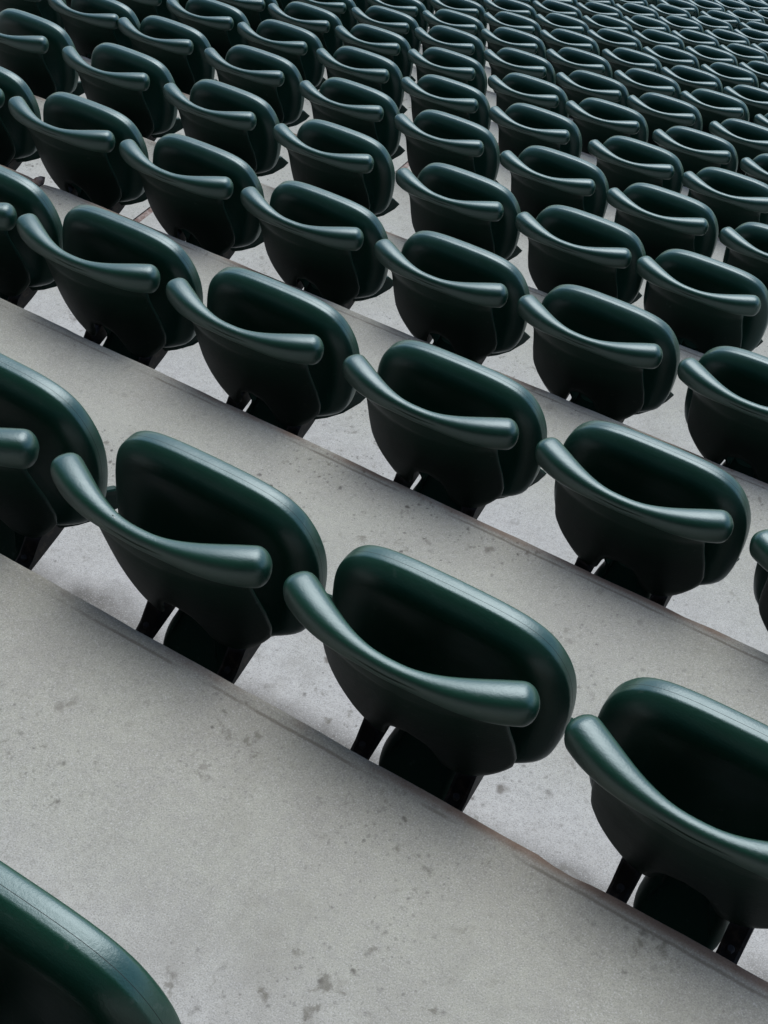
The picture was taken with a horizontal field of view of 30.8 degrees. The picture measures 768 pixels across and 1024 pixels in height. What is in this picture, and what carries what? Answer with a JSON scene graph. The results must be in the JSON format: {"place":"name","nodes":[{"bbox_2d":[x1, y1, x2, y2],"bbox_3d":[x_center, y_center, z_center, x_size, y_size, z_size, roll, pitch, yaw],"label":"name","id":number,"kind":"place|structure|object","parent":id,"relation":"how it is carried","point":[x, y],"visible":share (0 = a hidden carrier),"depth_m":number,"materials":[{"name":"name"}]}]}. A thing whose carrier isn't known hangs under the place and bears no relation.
{"place":"outdoors","nodes":[
{"label":"outdoors","id":0,"kind":"place"},
{"bbox_2d":[0,0,572,219],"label":"concrete terrace","id":1,"kind":"structure","parent":0,"point":[31,170],"depth_m":6.14,"materials":[{"name":"grey concrete"}]},
{"bbox_2d":[0,66,40,170],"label":"stadium seat","id":2,"kind":"object","parent":1,"relation":"on","point":[17,147],"visible":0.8,"depth_m":4.91,"materials":[{"name":"green plastic"}]},
{"bbox_2d":[0,0,66,30],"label":"stadium seat","id":3,"kind":"object","parent":1,"relation":"on","point":[42,9],"visible":0.24,"depth_m":7.02,"materials":[{"name":"green plastic"}]},
{"bbox_2d":[0,8,84,99],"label":"stadium seat","id":4,"kind":"object","parent":1,"relation":"on","point":[32,46],"visible":0.65,"depth_m":5.91,"materials":[{"name":"green plastic"}]},
{"bbox_2d":[47,0,140,58],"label":"stadium seat","id":5,"kind":"object","parent":1,"relation":"on","point":[90,25],"visible":0.68,"depth_m":6.82,"materials":[{"name":"green plastic"}]},
{"bbox_2d":[62,43,182,140],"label":"stadium seat","id":6,"kind":"object","parent":1,"relation":"on","point":[128,83],"visible":0.72,"depth_m":5.70,"materials":[{"name":"green plastic"}]},
{"bbox_2d":[116,0,178,23],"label":"stadium seat","id":7,"kind":"object","parent":1,"relation":"on","point":[141,9],"visible":0.2,"depth_m":7.78,"materials":[{"name":"green plastic"}]},
{"bbox_2d":[117,15,217,94],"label":"stadium seat","id":8,"kind":"object","parent":1,"relation":"on","point":[176,49],"visible":0.58,"depth_m":6.66,"materials":[{"name":"green plastic"}]},
{"bbox_2d":[166,0,250,59],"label":"stadium seat","id":9,"kind":"object","parent":1,"relation":"on","point":[214,23],"visible":0.48,"depth_m":7.61,"materials":[{"name":"green plastic"}]},
{"bbox_2d":[163,79,287,176],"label":"stadium seat","id":10,"kind":"object","parent":1,"relation":"on","point":[238,122],"visible":0.75,"depth_m":5.50,"materials":[{"name":"green plastic"}]},
{"bbox_2d":[216,0,278,32],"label":"stadium seat","id":11,"kind":"object","parent":1,"relation":"on","point":[255,13],"visible":0.34,"depth_m":8.51,"materials":[{"name":"green plastic"}]},
{"bbox_2d":[204,45,308,126],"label":"stadium seat","id":12,"kind":"object","parent":1,"relation":"on","point":[272,80],"visible":0.59,"depth_m":6.47,"materials":[{"name":"green plastic"}]},
{"bbox_2d":[237,19,325,89],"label":"stadium seat","id":13,"kind":"object","parent":1,"relation":"on","point":[297,46],"visible":0.47,"depth_m":7.45,"materials":[{"name":"green plastic"}]},
{"bbox_2d":[268,1,343,56],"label":"stadium seat","id":14,"kind":"object","parent":1,"relation":"on","point":[321,24],"visible":0.44,"depth_m":8.40,"materials":[{"name":"green plastic"}]},
{"bbox_2d":[133,144,498,221],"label":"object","id":15,"kind":"object","parent":1,"relation":"attached to","point":[143,214],"visible":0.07,"depth_m":5.25,"materials":[{"name":"grey concrete"}]},
{"bbox_2d":[295,0,358,31],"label":"stadium seat","id":16,"kind":"object","parent":1,"relation":"on","point":[340,10],"visible":0.29,"depth_m":9.34,"materials":[{"name":"green plastic"}]},
{"bbox_2d":[299,77,404,159],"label":"stadium seat","id":17,"kind":"object","parent":1,"relation":"on","point":[362,109],"visible":0.62,"depth_m":6.26,"materials":[{"name":"green plastic"}]},
{"bbox_2d":[316,46,406,113],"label":"stadium seat","id":18,"kind":"object","parent":1,"relation":"on","point":[372,70],"visible":0.5,"depth_m":7.25,"materials":[{"name":"green plastic"}]},
{"bbox_2d":[353,0,371,13],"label":"stadium seat","id":19,"kind":"object","parent":1,"relation":"on","point":[363,6],"visible":0.06,"depth_m":10.37,"materials":[{"name":"green plastic"}]},
{"bbox_2d":[335,24,415,81],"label":"stadium seat","id":20,"kind":"object","parent":1,"relation":"on","point":[395,48],"visible":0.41,"depth_m":8.21,"materials":[{"name":"green plastic"}]},
{"bbox_2d":[351,5,420,63],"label":"stadium seat","id":21,"kind":"object","parent":1,"relation":"on","point":[403,25],"visible":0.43,"depth_m":9.18,"materials":[{"name":"green plastic"}]},
{"bbox_2d":[366,0,428,43],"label":"stadium seat","id":22,"kind":"object","parent":1,"relation":"on","point":[414,9],"visible":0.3,"depth_m":10.12,"materials":[{"name":"green plastic"}]},
{"bbox_2d":[401,74,490,129],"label":"stadium seat","id":23,"kind":"object","parent":1,"relation":"on","point":[447,95],"visible":0.62,"depth_m":7.04,"materials":[{"name":"green plastic"}]},
{"bbox_2d":[407,47,486,95],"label":"stadium seat","id":24,"kind":"object","parent":1,"relation":"on","point":[456,66],"visible":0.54,"depth_m":8.02,"materials":[{"name":"green plastic"}]},
{"bbox_2d":[414,25,485,68],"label":"stadium seat","id":25,"kind":"object","parent":1,"relation":"on","point":[458,41],"visible":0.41,"depth_m":8.99,"materials":[{"name":"green plastic"}]},
{"bbox_2d":[422,9,485,46],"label":"stadium seat","id":26,"kind":"object","parent":1,"relation":"on","point":[474,26],"visible":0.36,"depth_m":9.95,"materials":[{"name":"green plastic"}]},
{"bbox_2d":[428,0,486,28],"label":"stadium seat","id":27,"kind":"object","parent":1,"relation":"on","point":[473,9],"visible":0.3,"depth_m":10.89,"materials":[{"name":"green plastic"}]},
{"bbox_2d":[483,0,536,20],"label":"stadium seat","id":28,"kind":"object","parent":1,"relation":"on","point":[494,7],"visible":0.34,"depth_m":11.67,"materials":[{"name":"green plastic"}]},
{"bbox_2d":[483,11,542,40],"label":"stadium seat","id":29,"kind":"object","parent":1,"relation":"on","point":[513,21],"visible":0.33,"depth_m":10.72,"materials":[{"name":"green plastic"}]},
{"bbox_2d":[481,27,546,67],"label":"stadium seat","id":30,"kind":"object","parent":1,"relation":"on","point":[498,39],"visible":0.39,"depth_m":9.77,"materials":[{"name":"green plastic"}]},
{"bbox_2d":[483,47,555,92],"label":"stadium seat","id":31,"kind":"object","parent":1,"relation":"on","point":[504,62],"visible":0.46,"depth_m":8.79,"materials":[{"name":"green plastic"}]},
{"bbox_2d":[488,73,568,117],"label":"stadium seat","id":32,"kind":"object","parent":1,"relation":"on","point":[510,89],"visible":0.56,"depth_m":7.82,"materials":[{"name":"green plastic"}]},
{"bbox_2d":[532,0,582,24],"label":"stadium seat","id":33,"kind":"object","parent":1,"relation":"on","point":[545,8],"visible":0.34,"depth_m":12.44,"materials":[{"name":"green plastic"}]},
{"bbox_2d":[535,13,589,45],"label":"stadium seat","id":34,"kind":"object","parent":1,"relation":"on","point":[550,22],"visible":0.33,"depth_m":11.49,"materials":[{"name":"green plastic"}]},
{"bbox_2d":[539,28,599,64],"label":"stadium seat","id":35,"kind":"object","parent":1,"relation":"on","point":[557,40],"visible":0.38,"depth_m":10.53,"materials":[{"name":"green plastic"}]},
{"bbox_2d":[546,47,612,89],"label":"stadium seat","id":36,"kind":"object","parent":1,"relation":"on","point":[567,61],"visible":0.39,"depth_m":9.57,"materials":[{"name":"green plastic"}]},
{"bbox_2d":[555,70,629,118],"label":"stadium seat","id":37,"kind":"object","parent":1,"relation":"on","point":[578,86],"visible":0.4,"depth_m":8.60,"materials":[{"name":"green plastic"}]},
{"bbox_2d":[577,0,614,6],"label":"stadium seat","id":38,"kind":"object","parent":1,"relation":"on","point":[606,2],"visible":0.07,"depth_m":14.10,"materials":[{"name":"green plastic"}]},
{"bbox_2d":[576,1,622,19],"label":"stadium seat","id":39,"kind":"object","parent":1,"relation":"on","point":[590,9],"visible":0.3,"depth_m":13.20,"materials":[{"name":"green plastic"}]},
{"bbox_2d":[582,14,632,34],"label":"stadium seat","id":40,"kind":"object","parent":1,"relation":"on","point":[596,23],"visible":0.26,"depth_m":12.25,"materials":[{"name":"green plastic"}]},
{"bbox_2d":[587,28,642,56],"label":"stadium seat","id":41,"kind":"object","parent":1,"relation":"on","point":[611,40],"visible":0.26,"depth_m":11.30,"materials":[{"name":"green plastic"}]},
{"bbox_2d":[601,47,661,79],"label":"stadium seat","id":42,"kind":"object","parent":1,"relation":"on","point":[623,59],"visible":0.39,"depth_m":10.33,"materials":[{"name":"green plastic"}]},
{"bbox_2d":[614,0,648,6],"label":"stadium seat","id":43,"kind":"object","parent":1,"relation":"on","point":[639,2],"visible":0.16,"depth_m":14.86,"materials":[{"name":"green plastic"}]},
{"bbox_2d":[614,3,658,19],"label":"stadium seat","id":44,"kind":"object","parent":1,"relation":"on","point":[630,10],"visible":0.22,"depth_m":13.97,"materials":[{"name":"green plastic"}]},
{"bbox_2d":[622,15,670,33],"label":"stadium seat","id":45,"kind":"object","parent":1,"relation":"on","point":[640,23],"visible":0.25,"depth_m":13.02,"materials":[{"name":"green plastic"}]},
{"bbox_2d":[632,29,684,50],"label":"stadium seat","id":46,"kind":"object","parent":1,"relation":"on","point":[650,38],"visible":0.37,"depth_m":12.08,"materials":[{"name":"green plastic"}]},
{"bbox_2d":[649,3,690,18],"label":"stadium seat","id":47,"kind":"object","parent":1,"relation":"on","point":[664,10],"visible":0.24,"depth_m":14.73,"materials":[{"name":"green plastic"}]},
{"bbox_2d":[642,45,699,69],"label":"stadium seat","id":48,"kind":"object","parent":1,"relation":"on","point":[668,57],"visible":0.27,"depth_m":11.12,"materials":[{"name":"green plastic"}]},
{"bbox_2d":[658,0,698,17],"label":"stadium seat","id":49,"kind":"object","parent":1,"relation":"on","point":[691,9],"visible":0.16,"depth_m":15.60,"materials":[{"name":"green plastic"}]},
{"bbox_2d":[658,15,703,32],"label":"stadium seat","id":50,"kind":"object","parent":1,"relation":"on","point":[678,24],"visible":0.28,"depth_m":13.79,"materials":[{"name":"green plastic"}]},
{"bbox_2d":[660,65,722,93],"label":"stadium seat","id":51,"kind":"object","parent":1,"relation":"on","point":[690,80],"visible":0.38,"depth_m":10.15,"materials":[{"name":"green plastic"}]},
{"bbox_2d":[671,29,719,48],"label":"stadium seat","id":52,"kind":"object","parent":1,"relation":"on","point":[691,38],"visible":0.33,"depth_m":12.83,"materials":[{"name":"green plastic"}]},
{"bbox_2d":[687,0,725,15],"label":"stadium seat","id":53,"kind":"object","parent":1,"relation":"on","point":[706,6],"visible":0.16,"depth_m":16.34,"materials":[{"name":"green plastic"}]},
{"bbox_2d":[685,45,737,65],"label":"stadium seat","id":54,"kind":"object","parent":1,"relation":"on","point":[706,55],"visible":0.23,"depth_m":11.88,"materials":[{"name":"green plastic"}]},
{"bbox_2d":[690,15,732,31],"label":"stadium seat","id":55,"kind":"object","parent":1,"relation":"on","point":[709,23],"visible":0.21,"depth_m":14.55,"materials":[{"name":"green plastic"}]},
{"bbox_2d":[700,10,740,30],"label":"stadium seat","id":56,"kind":"object","parent":1,"relation":"on","point":[733,20],"visible":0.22,"depth_m":15.42,"materials":[{"name":"green plastic"}]},
{"bbox_2d":[704,29,749,46],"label":"stadium seat","id":57,"kind":"object","parent":1,"relation":"on","point":[724,37],"visible":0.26,"depth_m":13.60,"materials":[{"name":"green plastic"}]},
{"bbox_2d":[700,62,758,88],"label":"stadium seat","id":58,"kind":"object","parent":1,"relation":"on","point":[729,75],"visible":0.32,"depth_m":10.94,"materials":[{"name":"green plastic"}]},
{"bbox_2d":[713,0,750,11],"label":"stadium seat","id":59,"kind":"object","parent":1,"relation":"on","point":[731,5],"visible":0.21,"depth_m":17.11,"materials":[{"name":"green plastic"}]},
{"bbox_2d":[718,43,767,64],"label":"stadium seat","id":60,"kind":"object","parent":1,"relation":"on","point":[743,53],"visible":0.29,"depth_m":12.66,"materials":[{"name":"green plastic"}]},
{"bbox_2d":[726,9,764,23],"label":"stadium seat","id":61,"kind":"object","parent":1,"relation":"on","point":[744,16],"visible":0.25,"depth_m":16.18,"materials":[{"name":"green plastic"}]},
{"bbox_2d":[733,28,767,44],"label":"stadium seat","id":62,"kind":"object","parent":1,"relation":"on","point":[756,37],"visible":0.28,"depth_m":14.39,"materials":[{"name":"green plastic"}]},
{"bbox_2d":[737,0,767,11],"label":"stadium seat","id":63,"kind":"object","parent":1,"relation":"on","point":[756,5],"visible":0.18,"depth_m":17.88,"materials":[{"name":"green plastic"}]},
{"bbox_2d":[738,61,767,87],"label":"stadium seat","id":64,"kind":"object","parent":1,"relation":"on","point":[759,69],"visible":0.27,"depth_m":11.74,"materials":[{"name":"green plastic"}]},
{"bbox_2d":[739,21,767,32],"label":"stadium seat","id":65,"kind":"object","parent":1,"relation":"on","point":[759,26],"visible":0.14,"depth_m":15.27,"materials":[{"name":"green plastic"}]},
{"bbox_2d":[0,152,767,1023],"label":"concrete terrace","id":66,"kind":"structure","parent":0,"point":[258,842],"depth_m":2.20,"materials":[{"name":"grey concrete"}]},
{"bbox_2d":[0,166,62,308],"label":"stadium seat","id":67,"kind":"object","parent":66,"relation":"on","point":[25,274],"visible":0.77,"depth_m":3.70,"materials":[{"name":"green plastic"}]},
{"bbox_2d":[0,353,117,569],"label":"stadium seat","id":68,"kind":"object","parent":66,"relation":"on","point":[45,422],"visible":0.92,"depth_m":2.54,"materials":[{"name":"green plastic"}]},
{"bbox_2d":[8,92,148,213],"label":"stadium seat","id":69,"kind":"object","parent":66,"relation":"on","point":[77,140],"visible":0.87,"depth_m":4.68,"materials":[{"name":"green plastic"}]},
{"bbox_2d":[0,861,180,1023],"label":"stadium seat","id":70,"kind":"object","parent":66,"relation":"on","point":[61,962],"visible":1,"depth_m":1.38,"materials":[{"name":"green plastic"}]},
{"bbox_2d":[16,205,202,368],"bbox_3d":[-0.705,-0.535,3.642,0.453,0.492,0.321,25,52,22],"label":"stadium seat","id":71,"kind":"object","parent":66,"relation":"on","point":[113,274],"visible":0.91,"depth_m":3.54,"materials":[{"name":"green plastic"}]},
{"bbox_2d":[50,431,331,683],"bbox_3d":[-0.339,0.119,2.475,0.453,0.492,0.321,25,52,22],"label":"stadium seat","id":72,"kind":"object","parent":66,"relation":"on","point":[216,552],"visible":0.96,"depth_m":2.37,"materials":[{"name":"green plastic"}]},
{"bbox_2d":[119,133,263,258],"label":"stadium seat","id":73,"kind":"object","parent":66,"relation":"on","point":[193,188],"visible":0.94,"depth_m":4.51,"materials":[{"name":"green plastic"}]},
{"bbox_2d":[166,267,365,437],"bbox_3d":[-0.299,-0.342,3.462,0.453,0.492,0.321,25,52,22],"label":"stadium seat","id":74,"kind":"object","parent":66,"relation":"on","point":[277,353],"visible":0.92,"depth_m":3.36,"materials":[{"name":"green plastic"}]},
{"bbox_2d":[240,180,392,309],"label":"stadium seat","id":75,"kind":"object","parent":66,"relation":"on","point":[319,242],"visible":0.88,"depth_m":4.32,"materials":[{"name":"green plastic"}]},
{"bbox_2d":[273,119,398,216],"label":"stadium seat","id":76,"kind":"object","parent":66,"relation":"on","point":[350,164],"visible":0.77,"depth_m":5.29,"materials":[{"name":"green plastic"}]},
{"bbox_2d":[283,545,576,811],"bbox_3d":[0.066,0.313,2.296,0.453,0.494,0.321,25,52,22],"label":"stadium seat","id":77,"kind":"object","parent":66,"relation":"on","point":[462,688],"visible":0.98,"depth_m":2.19,"materials":[{"name":"green plastic"}]},
{"bbox_2d":[343,340,546,518],"bbox_3d":[0.130,-0.137,3.271,0.453,0.491,0.321,25,52,22],"label":"stadium seat","id":78,"kind":"object","parent":66,"relation":"on","point":[466,436],"visible":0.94,"depth_m":3.17,"materials":[{"name":"green plastic"}]},
{"bbox_2d":[394,109,499,183],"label":"stadium seat","id":79,"kind":"object","parent":66,"relation":"on","point":[434,136],"visible":0.66,"depth_m":6.08,"materials":[{"name":"green plastic"}]},
{"bbox_2d":[374,231,529,364],"bbox_3d":[0.195,-0.589,4.245,0.453,0.491,0.321,26,52,22],"label":"stadium seat","id":80,"kind":"object","parent":66,"relation":"on","point":[457,296],"visible":0.93,"depth_m":4.14,"materials":[{"name":"green plastic"}]},
{"bbox_2d":[395,163,521,260],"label":"stadium seat","id":81,"kind":"object","parent":66,"relation":"on","point":[477,210],"visible":0.73,"depth_m":5.09,"materials":[{"name":"green plastic"}]},
{"bbox_2d":[489,103,581,157],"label":"stadium seat","id":82,"kind":"object","parent":66,"relation":"on","point":[522,127],"visible":0.51,"depth_m":6.86,"materials":[{"name":"green plastic"}]},
{"bbox_2d":[500,145,608,218],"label":"stadium seat","id":83,"kind":"object","parent":66,"relation":"on","point":[542,178],"visible":0.66,"depth_m":5.89,"materials":[{"name":"green plastic"}]},
{"bbox_2d":[515,205,645,303],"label":"stadium seat","id":84,"kind":"object","parent":66,"relation":"on","point":[570,245],"visible":0.72,"depth_m":4.91,"materials":[{"name":"green plastic"}]},
{"bbox_2d":[517,284,679,422],"bbox_3d":[0.601,-0.396,4.065,0.453,0.490,0.321,26,52,22],"label":"stadium seat","id":85,"kind":"object","parent":66,"relation":"on","point":[616,359],"visible":0.9,"depth_m":3.96,"materials":[{"name":"green plastic"}]},
{"bbox_2d":[565,98,648,154],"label":"stadium seat","id":86,"kind":"object","parent":66,"relation":"on","point":[602,121],"visible":0.52,"depth_m":7.64,"materials":[{"name":"green plastic"}]},
{"bbox_2d":[588,136,683,193],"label":"stadium seat","id":87,"kind":"object","parent":66,"relation":"on","point":[623,163],"visible":0.6,"depth_m":6.66,"materials":[{"name":"green plastic"}]},
{"bbox_2d":[535,420,750,606],"bbox_3d":[0.547,0.061,3.087,0.453,0.492,0.321,25,52,22],"label":"stadium seat","id":88,"kind":"object","parent":66,"relation":"on","point":[662,523],"visible":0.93,"depth_m":2.98,"materials":[{"name":"green plastic"}]},
{"bbox_2d":[613,68,680,108],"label":"stadium seat","id":89,"kind":"object","parent":66,"relation":"on","point":[637,82],"visible":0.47,"depth_m":9.37,"materials":[{"name":"green plastic"}]},
{"bbox_2d":[606,183,718,260],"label":"stadium seat","id":90,"kind":"object","parent":66,"relation":"on","point":[657,220],"visible":0.6,"depth_m":5.69,"materials":[{"name":"green plastic"}]},
{"bbox_2d":[626,92,702,146],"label":"stadium seat","id":91,"kind":"object","parent":66,"relation":"on","point":[664,113],"visible":0.48,"depth_m":8.42,"materials":[{"name":"green plastic"}]},
{"bbox_2d":[564,677,767,964],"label":"stadium seat","id":92,"kind":"object","parent":66,"relation":"on","point":[677,774],"visible":0.94,"depth_m":2.05,"materials":[{"name":"green plastic"}]},
{"bbox_2d":[652,126,737,186],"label":"stadium seat","id":93,"kind":"object","parent":66,"relation":"on","point":[694,151],"visible":0.48,"depth_m":7.43,"materials":[{"name":"green plastic"}]},
{"bbox_2d":[636,249,767,353],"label":"stadium seat","id":94,"kind":"object","parent":66,"relation":"on","point":[703,304],"visible":0.8,"depth_m":4.73,"materials":[{"name":"green plastic"}]},
{"bbox_2d":[680,88,748,134],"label":"stadium seat","id":95,"kind":"object","parent":66,"relation":"on","point":[712,105],"visible":0.41,"depth_m":9.19,"materials":[{"name":"green plastic"}]},
{"bbox_2d":[677,346,767,483],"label":"stadium seat","id":96,"kind":"object","parent":66,"relation":"on","point":[726,408],"visible":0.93,"depth_m":3.81,"materials":[{"name":"green plastic"}]},
{"bbox_2d":[682,167,767,236],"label":"stadium seat","id":97,"kind":"object","parent":66,"relation":"on","point":[732,199],"visible":0.48,"depth_m":6.47,"materials":[{"name":"green plastic"}]},
{"bbox_2d":[709,118,767,174],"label":"stadium seat","id":98,"kind":"object","parent":66,"relation":"on","point":[746,139],"visible":0.43,"depth_m":8.22,"materials":[{"name":"green plastic"}]},
{"bbox_2d":[719,222,767,289],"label":"stadium seat","id":99,"kind":"object","parent":66,"relation":"on","point":[746,245],"visible":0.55,"depth_m":5.52,"materials":[{"name":"green plastic"}]},
{"bbox_2d":[723,84,767,122],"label":"stadium seat","id":100,"kind":"object","parent":66,"relation":"on","point":[754,99],"visible":0.3,"depth_m":9.98,"materials":[{"name":"green plastic"}]},
{"bbox_2d":[740,153,767,184],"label":"stadium seat","id":101,"kind":"object","parent":66,"relation":"on","point":[756,167],"visible":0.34,"depth_m":7.25,"materials":[{"name":"green plastic"}]},
{"bbox_2d":[749,529,767,630],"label":"stadium seat","id":102,"kind":"object","parent":66,"relation":"on","point":[758,547],"visible":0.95,"depth_m":2.90,"materials":[{"name":"green plastic"}]},
{"bbox_2d":[754,113,767,127],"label":"stadium seat","id":103,"kind":"object","parent":66,"relation":"on","point":[760,119],"visible":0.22,"depth_m":8.99,"materials":[{"name":"green plastic"}]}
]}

